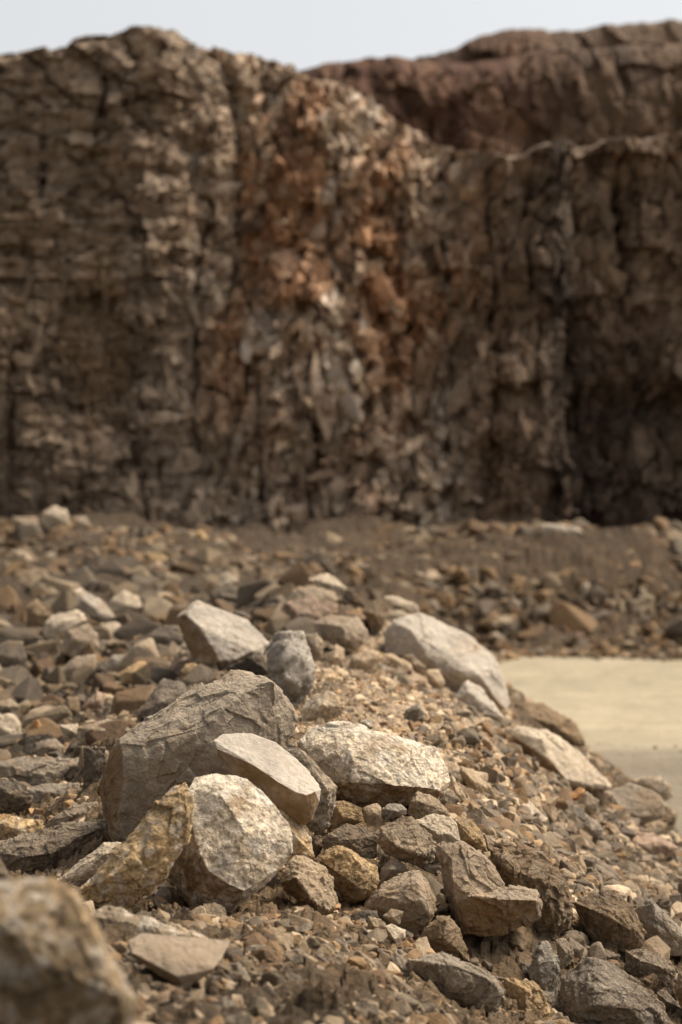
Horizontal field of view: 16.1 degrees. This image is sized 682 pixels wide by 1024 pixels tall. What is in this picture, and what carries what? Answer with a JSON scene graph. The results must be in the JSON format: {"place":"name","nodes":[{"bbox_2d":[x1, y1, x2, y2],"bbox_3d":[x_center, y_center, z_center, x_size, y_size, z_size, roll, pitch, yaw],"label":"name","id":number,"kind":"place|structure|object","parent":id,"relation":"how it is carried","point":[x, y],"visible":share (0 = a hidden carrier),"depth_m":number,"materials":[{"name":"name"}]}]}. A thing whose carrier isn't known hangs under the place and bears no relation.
{"place":"outdoors","nodes":[
{"label":"outdoors","id":0,"kind":"place"},
{"bbox_2d":[0,25,681,534],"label":"quarry cliff","id":1,"kind":"structure","parent":0,"point":[242,289],"depth_m":38.65,"materials":[{"name":"stone"}]},
{"bbox_2d":[0,503,681,1023],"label":"rubble mound","id":2,"kind":"object","parent":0,"point":[584,551],"visible":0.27,"depth_m":14.31,"materials":[{"name":"stone"}]},
{"bbox_2d":[0,699,20,713],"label":"rock","id":3,"kind":"object","parent":2,"relation":"on","point":[11,704],"visible":0.76,"depth_m":11.49,"materials":[{"name":"stone"}]},
{"bbox_2d":[0,713,22,735],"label":"boulder","id":4,"kind":"object","parent":2,"relation":"on","point":[10,724],"visible":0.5,"depth_m":10.49,"materials":[{"name":"stone"}]},
{"bbox_2d":[0,640,26,667],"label":"boulder","id":5,"kind":"object","parent":2,"relation":"on","point":[13,653],"visible":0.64,"depth_m":13.48,"materials":[{"name":"stone"}]},
{"bbox_2d":[0,778,32,813],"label":"rock","id":6,"kind":"object","parent":2,"relation":"on","point":[16,796],"visible":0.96,"depth_m":7.99,"materials":[{"name":"stone"}]},
{"bbox_2d":[0,814,42,839],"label":"rock","id":7,"kind":"object","parent":2,"relation":"on","point":[11,826],"visible":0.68,"depth_m":7.59,"materials":[{"name":"stone"}]},
{"bbox_2d":[16,568,51,584],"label":"stone","id":8,"kind":"object","parent":2,"relation":"on","point":[32,576],"visible":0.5,"depth_m":22.49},
{"bbox_2d":[26,599,51,627],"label":"boulder","id":9,"kind":"object","parent":2,"relation":"on","point":[38,614],"visible":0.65,"depth_m":15.98,"materials":[{"name":"stone"}]},
{"bbox_2d":[0,756,78,785],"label":"flat rock","id":10,"kind":"object","parent":2,"relation":"on","point":[35,771],"visible":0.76,"depth_m":8.79,"materials":[{"name":"stone"}]},
{"bbox_2d":[33,738,62,756],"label":"rock","id":11,"kind":"object","parent":2,"relation":"on","point":[42,747],"visible":0.85,"depth_m":9.79,"materials":[{"name":"stone"}]},
{"bbox_2d":[27,782,79,803],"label":"rock","id":12,"kind":"object","parent":2,"relation":"on","point":[38,793],"visible":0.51,"depth_m":8.29,"materials":[{"name":"stone"}]},
{"bbox_2d":[0,819,108,874],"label":"rock","id":13,"kind":"object","parent":2,"relation":"on","point":[30,853],"visible":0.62,"depth_m":7.15,"materials":[{"name":"stone"}]},
{"bbox_2d":[43,506,68,529],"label":"boulder","id":14,"kind":"object","parent":2,"relation":"on","point":[55,516],"visible":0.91,"depth_m":29.48,"materials":[{"name":"stone"}]},
{"bbox_2d":[43,609,86,638],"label":"rock","id":15,"kind":"object","parent":2,"relation":"on","point":[57,624],"visible":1,"depth_m":15.00,"materials":[{"name":"stone"}]},
{"bbox_2d":[0,878,136,1023],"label":"boulder","id":16,"kind":"object","parent":2,"relation":"on","point":[58,964],"visible":1,"depth_m":3.40,"materials":[{"name":"stone"}]},
{"bbox_2d":[44,802,97,827],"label":"rock","id":17,"kind":"object","parent":2,"relation":"on","point":[73,811],"visible":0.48,"depth_m":7.70,"materials":[{"name":"stone"}]},
{"bbox_2d":[63,697,79,715],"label":"stone","id":18,"kind":"object","parent":2,"relation":"on","point":[72,704],"visible":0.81,"depth_m":11.00,"materials":[{"name":"stone"}]},
{"bbox_2d":[62,654,96,679],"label":"rock","id":19,"kind":"object","parent":2,"relation":"on","point":[71,666],"visible":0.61,"depth_m":12.99,"materials":[{"name":"stone"}]},
{"bbox_2d":[62,623,98,658],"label":"boulder","id":20,"kind":"object","parent":2,"relation":"on","point":[75,641],"visible":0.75,"depth_m":13.98,"materials":[{"name":"stone"}]},
{"bbox_2d":[57,842,121,885],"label":"rock","id":21,"kind":"object","parent":2,"relation":"on","point":[81,871],"visible":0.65,"depth_m":6.47,"materials":[{"name":"stone"}]},
{"bbox_2d":[82,746,106,786],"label":"rock","id":22,"kind":"object","parent":2,"relation":"on","point":[95,759],"visible":0.94,"depth_m":7.89,"materials":[{"name":"stone"}]},
{"bbox_2d":[74,588,114,618],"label":"rock","id":23,"kind":"object","parent":2,"relation":"on","point":[97,606],"visible":0.99,"depth_m":16.99,"materials":[{"name":"stone"}]},
{"bbox_2d":[110,590,141,615],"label":"boulder","id":24,"kind":"object","parent":2,"relation":"on","point":[122,601],"visible":0.81,"depth_m":17.98,"materials":[{"name":"stone"}]},
{"bbox_2d":[120,661,145,683],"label":"rock","id":25,"kind":"object","parent":2,"relation":"on","point":[126,674],"visible":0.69,"depth_m":11.98,"materials":[{"name":"stone"}]},
{"bbox_2d":[78,782,194,909],"bbox_3d":[-0.504,0.826,6.008,0.287,0.316,0.246,0,0,0],"label":"boulder","id":26,"kind":"object","parent":2,"relation":"on","point":[136,866],"visible":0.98,"depth_m":5.92,"materials":[{"name":"stone"}]},
{"bbox_2d":[92,905,208,938],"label":"rock","id":27,"kind":"object","parent":2,"relation":"on","point":[109,914],"visible":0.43,"depth_m":5.25,"materials":[{"name":"stone"}]},
{"bbox_2d":[144,625,183,644],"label":"rock","id":28,"kind":"object","parent":2,"relation":"on","point":[165,635],"visible":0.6,"depth_m":13.49,"materials":[{"name":"stone"}]},
{"bbox_2d":[138,678,191,718],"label":"boulder","id":29,"kind":"object","parent":2,"relation":"on","point":[165,692],"visible":0.7,"depth_m":9.62,"materials":[{"name":"stone"}]},
{"bbox_2d":[128,933,229,988],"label":"flat rock","id":30,"kind":"object","parent":2,"relation":"on","point":[185,962],"visible":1,"depth_m":4.89,"materials":[{"name":"stone"}]},
{"bbox_2d":[168,657,194,677],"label":"stone","id":31,"kind":"object","parent":2,"relation":"on","point":[177,666],"visible":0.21,"depth_m":11.76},
{"bbox_2d":[96,670,297,841],"bbox_3d":[-0.417,0.706,7.130,0.585,0.490,0.551,0,0,0],"label":"boulder","id":32,"kind":"object","parent":2,"relation":"on","point":[157,756],"visible":0.72,"depth_m":6.90,"materials":[{"name":"stone"}]},
{"bbox_2d":[203,903,226,915],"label":"stone","id":33,"kind":"object","parent":2,"relation":"on","point":[216,909],"visible":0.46,"depth_m":5.99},
{"bbox_2d":[176,600,268,670],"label":"boulder","id":34,"kind":"object","parent":2,"relation":"on","point":[222,639],"visible":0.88,"depth_m":11.46,"materials":[{"name":"stone"}]},
{"bbox_2d":[218,573,238,587],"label":"stone","id":35,"kind":"object","parent":2,"relation":"on","point":[227,579],"visible":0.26,"depth_m":22.27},
{"bbox_2d":[168,773,292,913],"bbox_3d":[-0.287,0.854,6.283,0.328,0.356,0.389,0,0,0],"label":"boulder","id":36,"kind":"object","parent":2,"relation":"on","point":[236,852],"visible":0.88,"depth_m":6.15,"materials":[{"name":"stone"}]},
{"bbox_2d":[226,656,267,675],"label":"stone","id":37,"kind":"object","parent":2,"relation":"on","point":[256,665],"visible":0.35,"depth_m":10.56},
{"bbox_2d":[247,779,314,859],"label":"rock","id":38,"kind":"object","parent":2,"relation":"on","point":[302,841],"visible":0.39,"depth_m":6.59,"materials":[{"name":"stone"}]},
{"bbox_2d":[214,733,320,825],"bbox_3d":[-0.203,0.736,6.655,0.296,0.243,0.176,0,0,0],"label":"flat rock","id":39,"kind":"object","parent":38,"relation":"on","point":[284,779],"visible":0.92,"depth_m":6.62,"materials":[{"name":"stone"}]},
{"bbox_2d":[266,630,317,704],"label":"boulder","id":40,"kind":"object","parent":2,"relation":"on","point":[292,667],"visible":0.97,"depth_m":9.45,"materials":[{"name":"grey stone"}]},
{"bbox_2d":[280,855,337,914],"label":"rock","id":41,"kind":"object","parent":2,"relation":"on","point":[304,880],"visible":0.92,"depth_m":6.38,"materials":[{"name":"stone"}]},
{"bbox_2d":[282,596,335,620],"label":"boulder","id":42,"kind":"object","parent":2,"relation":"on","point":[313,608],"visible":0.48,"depth_m":13.99,"materials":[{"name":"stone"}]},
{"bbox_2d":[283,743,336,833],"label":"rock","id":43,"kind":"object","parent":2,"relation":"on","point":[318,823],"visible":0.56,"depth_m":6.93,"materials":[{"name":"stone"}]},
{"bbox_2d":[286,586,336,602],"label":"rock","id":44,"kind":"object","parent":2,"relation":"on","point":[308,591],"visible":0.58,"depth_m":15.01,"materials":[{"name":"stone"}]},
{"bbox_2d":[305,633,322,661],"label":"rock","id":45,"kind":"object","parent":2,"relation":"on","point":[315,642],"visible":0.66,"depth_m":11.49,"materials":[{"name":"stone"}]},
{"bbox_2d":[301,690,344,721],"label":"boulder","id":46,"kind":"object","parent":2,"relation":"on","point":[326,705],"visible":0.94,"depth_m":8.89,"materials":[{"name":"stone"}]},
{"bbox_2d":[308,573,347,592],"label":"flat rock","id":47,"kind":"object","parent":2,"relation":"on","point":[330,582],"visible":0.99,"depth_m":15.59,"materials":[{"name":"stone"}]},
{"bbox_2d":[325,644,344,665],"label":"rock","id":48,"kind":"object","parent":2,"relation":"on","point":[336,656],"visible":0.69,"depth_m":11.79,"materials":[{"name":"stone"}]},
{"bbox_2d":[0,515,681,787],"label":"rubble","id":49,"kind":"object","parent":2,"relation":"on","point":[49,714],"visible":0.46,"depth_m":25.10,"materials":[{"name":"stone"}]},
{"bbox_2d":[17,733,52,753],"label":"stone","id":50,"kind":"object","parent":49,"relation":"on","point":[27,742],"visible":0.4,"depth_m":10.06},
{"bbox_2d":[82,691,105,707],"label":"flat rock","id":51,"kind":"object","parent":49,"relation":"on","point":[97,699],"visible":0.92,"depth_m":11.00,"materials":[{"name":"stone"}]},
{"bbox_2d":[77,719,130,745],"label":"rock","id":52,"kind":"object","parent":49,"relation":"on","point":[82,731],"visible":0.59,"depth_m":9.19,"materials":[{"name":"stone"}]},
{"bbox_2d":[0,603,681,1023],"bbox_3d":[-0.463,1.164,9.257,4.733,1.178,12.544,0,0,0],"label":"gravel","id":53,"kind":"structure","parent":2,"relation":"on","point":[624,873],"depth_m":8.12,"materials":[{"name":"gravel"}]},
{"bbox_2d":[583,816,602,840],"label":"rock","id":54,"kind":"object","parent":53,"relation":"on","point":[593,828],"visible":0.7,"depth_m":9.79,"materials":[{"name":"stone"}]},
{"bbox_2d":[313,615,368,650],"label":"rock","id":55,"kind":"object","parent":2,"relation":"on","point":[348,633],"visible":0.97,"depth_m":12.47,"materials":[{"name":"stone"}]},
{"bbox_2d":[330,800,362,831],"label":"rock","id":56,"kind":"object","parent":2,"relation":"on","point":[344,812],"visible":0.83,"depth_m":7.14,"materials":[{"name":"stone"}]},
{"bbox_2d":[318,845,379,902],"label":"rock","id":57,"kind":"object","parent":2,"relation":"on","point":[355,875],"visible":0.93,"depth_m":6.57,"materials":[{"name":"stone"}]},
{"bbox_2d":[322,824,376,858],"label":"rock","id":58,"kind":"object","parent":2,"relation":"on","point":[360,841],"visible":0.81,"depth_m":6.84,"materials":[{"name":"stone"}]},
{"bbox_2d":[341,589,365,608],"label":"flat rock","id":59,"kind":"object","parent":2,"relation":"on","point":[350,597],"visible":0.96,"depth_m":15.39,"materials":[{"name":"stone"}]},
{"bbox_2d":[347,650,381,672],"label":"rock","id":60,"kind":"object","parent":2,"relation":"on","point":[367,660],"visible":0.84,"depth_m":11.99,"materials":[{"name":"stone"}]},
{"bbox_2d":[351,910,378,922],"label":"stone","id":61,"kind":"object","parent":2,"relation":"on","point":[362,914],"visible":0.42,"depth_m":6.40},
{"bbox_2d":[362,803,382,826],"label":"stone","id":62,"kind":"object","parent":2,"relation":"on","point":[372,814],"visible":1,"depth_m":7.09,"materials":[{"name":"stone"}]},
{"bbox_2d":[297,721,449,806],"bbox_3d":[0.100,0.774,7.510,0.469,0.263,0.448,0,0,0],"label":"boulder","id":63,"kind":"object","parent":2,"relation":"on","point":[359,763],"visible":0.94,"depth_m":7.35,"materials":[{"name":"stone"}]},
{"bbox_2d":[361,599,386,630],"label":"rock","id":64,"kind":"object","parent":2,"relation":"on","point":[374,613],"visible":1,"depth_m":13.48,"materials":[{"name":"stone"}]},
{"bbox_2d":[383,909,402,924],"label":"stone","id":65,"kind":"object","parent":2,"relation":"on","point":[392,916],"visible":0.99,"depth_m":6.35,"materials":[{"name":"stone"}]},
{"bbox_2d":[380,859,406,883],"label":"stone","id":66,"kind":"object","parent":2,"relation":"on","point":[390,868],"visible":0.84,"depth_m":6.74,"materials":[{"name":"stone"}]},
{"bbox_2d":[382,803,406,819],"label":"stone","id":67,"kind":"object","parent":2,"relation":"on","point":[390,811],"visible":0.99,"depth_m":7.10,"materials":[{"name":"stone"}]},
{"bbox_2d":[385,924,405,945],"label":"stone","id":68,"kind":"object","parent":2,"relation":"on","point":[395,933],"visible":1,"depth_m":6.19,"materials":[{"name":"stone"}]},
{"bbox_2d":[383,653,411,671],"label":"rock","id":69,"kind":"object","parent":2,"relation":"on","point":[395,661],"visible":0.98,"depth_m":12.49,"materials":[{"name":"stone"}]},
{"bbox_2d":[389,951,408,975],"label":"stone","id":70,"kind":"object","parent":2,"relation":"on","point":[398,960],"visible":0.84,"depth_m":5.89,"materials":[{"name":"stone"}]},
{"bbox_2d":[365,870,436,936],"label":"rock","id":71,"kind":"object","parent":2,"relation":"on","point":[410,895],"visible":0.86,"depth_m":6.46,"materials":[{"name":"stone"}]},
{"bbox_2d":[384,596,418,611],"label":"flat rock","id":72,"kind":"object","parent":2,"relation":"on","point":[406,605],"visible":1,"depth_m":14.99,"materials":[{"name":"stone"}]},
{"bbox_2d":[376,815,436,865],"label":"rock","id":73,"kind":"object","parent":2,"relation":"on","point":[406,839],"visible":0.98,"depth_m":6.77,"materials":[{"name":"stone"}]},
{"bbox_2d":[403,705,423,722],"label":"stone","id":74,"kind":"object","parent":2,"relation":"on","point":[415,713],"visible":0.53,"depth_m":9.48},
{"bbox_2d":[404,654,426,675],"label":"stone","id":75,"kind":"object","parent":2,"relation":"on","point":[418,667],"visible":0.84,"depth_m":12.69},
{"bbox_2d":[407,791,449,819],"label":"rock","id":76,"kind":"object","parent":2,"relation":"on","point":[421,805],"visible":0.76,"depth_m":7.19,"materials":[{"name":"stone"}]},
{"bbox_2d":[425,669,444,689],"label":"rock","id":77,"kind":"object","parent":2,"relation":"on","point":[435,679],"visible":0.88,"depth_m":12.29,"materials":[{"name":"stone"}]},
{"bbox_2d":[416,813,459,843],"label":"rock","id":78,"kind":"object","parent":2,"relation":"on","point":[440,828],"visible":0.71,"depth_m":6.99,"materials":[{"name":"stone"}]},
{"bbox_2d":[416,915,469,962],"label":"rock","id":79,"kind":"object","parent":2,"relation":"on","point":[442,933],"visible":0.92,"depth_m":6.38,"materials":[{"name":"stone"}]},
{"bbox_2d":[384,613,509,710],"bbox_3d":[0.578,0.813,13.344,0.687,0.524,0.873,0,0,0],"label":"boulder","id":80,"kind":"object","parent":2,"relation":"on","point":[456,658],"visible":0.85,"depth_m":13.04,"materials":[{"name":"stone"}]},
{"bbox_2d":[439,790,460,805],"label":"stone","id":81,"kind":"object","parent":2,"relation":"on","point":[449,797],"visible":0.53,"depth_m":7.61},
{"bbox_2d":[407,951,505,1012],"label":"flat rock","id":82,"kind":"object","parent":2,"relation":"on","point":[463,983],"visible":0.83,"depth_m":5.87,"materials":[{"name":"stone"}]},
{"bbox_2d":[448,775,467,802],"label":"rock","id":83,"kind":"object","parent":2,"relation":"on","point":[456,789],"visible":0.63,"depth_m":8.00,"materials":[{"name":"stone"}]},
{"bbox_2d":[452,815,486,851],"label":"rock","id":84,"kind":"object","parent":2,"relation":"on","point":[470,834],"visible":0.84,"depth_m":7.19,"materials":[{"name":"stone"}]},
{"bbox_2d":[459,766,487,793],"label":"rock","id":85,"kind":"object","parent":2,"relation":"on","point":[472,779],"visible":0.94,"depth_m":8.49,"materials":[{"name":"stone"}]},
{"bbox_2d":[455,680,503,719],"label":"rock","id":86,"kind":"object","parent":2,"relation":"on","point":[472,694],"visible":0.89,"depth_m":11.78,"materials":[{"name":"stone"}]},
{"bbox_2d":[435,840,542,936],"bbox_3d":[0.405,1.033,6.649,0.295,0.268,0.304,0,0,0],"label":"boulder","id":87,"kind":"object","parent":2,"relation":"on","point":[481,899],"visible":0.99,"depth_m":6.55,"materials":[{"name":"stone"}]},
{"bbox_2d":[505,930,529,951],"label":"stone","id":88,"kind":"object","parent":2,"relation":"on","point":[519,940],"visible":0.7,"depth_m":6.68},
{"bbox_2d":[503,977,551,1020],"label":"rock","id":89,"kind":"object","parent":2,"relation":"on","point":[527,995],"visible":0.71,"depth_m":6.19,"materials":[{"name":"stone"}]},
{"bbox_2d":[486,839,572,938],"bbox_3d":[0.542,1.077,6.984,0.255,0.276,0.322,0,0,0],"label":"boulder","id":90,"kind":"object","parent":2,"relation":"on","point":[538,871],"visible":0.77,"depth_m":6.87,"materials":[{"name":"stone"}]},
{"bbox_2d":[527,941,560,995],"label":"rock","id":91,"kind":"object","parent":2,"relation":"on","point":[543,971],"visible":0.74,"depth_m":6.48,"materials":[{"name":"stone"}]},
{"bbox_2d":[519,701,585,746],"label":"boulder","id":92,"kind":"object","parent":2,"relation":"on","point":[551,720],"visible":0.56,"depth_m":13.98,"materials":[{"name":"stone"}]},
{"bbox_2d":[511,725,611,790],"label":"boulder","id":93,"kind":"object","parent":2,"relation":"on","point":[557,754],"visible":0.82,"depth_m":11.16,"materials":[{"name":"stone"}]},
{"bbox_2d":[540,524,583,536],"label":"flat rock","id":94,"kind":"object","parent":2,"relation":"on","point":[548,528],"visible":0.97,"depth_m":31.78,"materials":[{"name":"stone"}]},
{"bbox_2d":[556,937,573,969],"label":"stone","id":95,"kind":"object","parent":2,"relation":"on","point":[565,952],"visible":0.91,"depth_m":6.59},
{"bbox_2d":[577,791,598,814],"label":"rock","id":96,"kind":"object","parent":2,"relation":"on","point":[590,802],"visible":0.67,"depth_m":10.39,"materials":[{"name":"stone"}]},
{"bbox_2d":[587,790,613,805],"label":"rock","id":97,"kind":"object","parent":2,"relation":"on","point":[605,797],"visible":0.62,"depth_m":11.23,"materials":[{"name":"stone"}]},
{"bbox_2d":[575,889,646,951],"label":"boulder","id":98,"kind":"object","parent":2,"relation":"on","point":[611,916],"visible":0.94,"depth_m":6.97,"materials":[{"name":"stone"}]},
{"bbox_2d":[557,957,672,1023],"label":"boulder","id":99,"kind":"object","parent":2,"relation":"on","point":[593,990],"visible":0.93,"depth_m":6.36,"materials":[{"name":"stone"}]},
{"bbox_2d":[610,783,665,826],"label":"boulder","id":100,"kind":"object","parent":2,"relation":"on","point":[644,805],"visible":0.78,"depth_m":11.78,"materials":[{"name":"stone"}]},
{"bbox_2d":[638,973,658,991],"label":"stone","id":101,"kind":"object","parent":2,"relation":"on","point":[650,981],"visible":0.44,"depth_m":6.75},
{"bbox_2d":[624,949,675,993],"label":"rock","id":102,"kind":"object","parent":2,"relation":"on","point":[639,963],"visible":0.8,"depth_m":6.78,"materials":[{"name":"stone"}]},
{"bbox_2d":[632,776,672,800],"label":"rock","id":103,"kind":"object","parent":2,"relation":"on","point":[660,786],"visible":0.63,"depth_m":13.59,"materials":[{"name":"stone"}]},
{"bbox_2d":[633,830,677,859],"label":"rock","id":104,"kind":"object","parent":2,"relation":"on","point":[652,843],"visible":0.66,"depth_m":10.79,"materials":[{"name":"stone"}]},
{"bbox_2d":[635,898,681,956],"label":"rock","id":105,"kind":"object","parent":2,"relation":"on","point":[655,919],"visible":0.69,"depth_m":7.12,"materials":[{"name":"stone"}]},
{"bbox_2d":[657,988,680,1012],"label":"stone","id":106,"kind":"object","parent":2,"relation":"on","point":[666,998],"visible":0.84,"depth_m":6.59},
{"bbox_2d":[0,0,681,70],"label":"sky","id":107,"kind":"structure","parent":0,"point":[304,34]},
{"bbox_2d":[297,42,681,156],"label":"cliff","id":108,"kind":"structure","parent":0,"point":[527,101],"depth_m":61.48,"materials":[{"name":"stone"}]},
{"bbox_2d":[414,19,681,63],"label":"cliff","id":109,"kind":"structure","parent":0,"point":[505,44],"depth_m":75.66,"materials":[{"name":"stone"}]},
{"bbox_2d":[498,654,681,835],"bbox_3d":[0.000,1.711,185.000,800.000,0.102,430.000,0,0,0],"label":"quarry floor","id":110,"kind":"structure","parent":0,"point":[619,705],"depth_m":21.60,"materials":[{"name":"sand"}]},
{"bbox_2d":[490,646,681,782],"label":"grit","id":111,"kind":"object","parent":110,"relation":"on","point":[513,653],"visible":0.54,"depth_m":28.06,"materials":[{"name":"gravel"}]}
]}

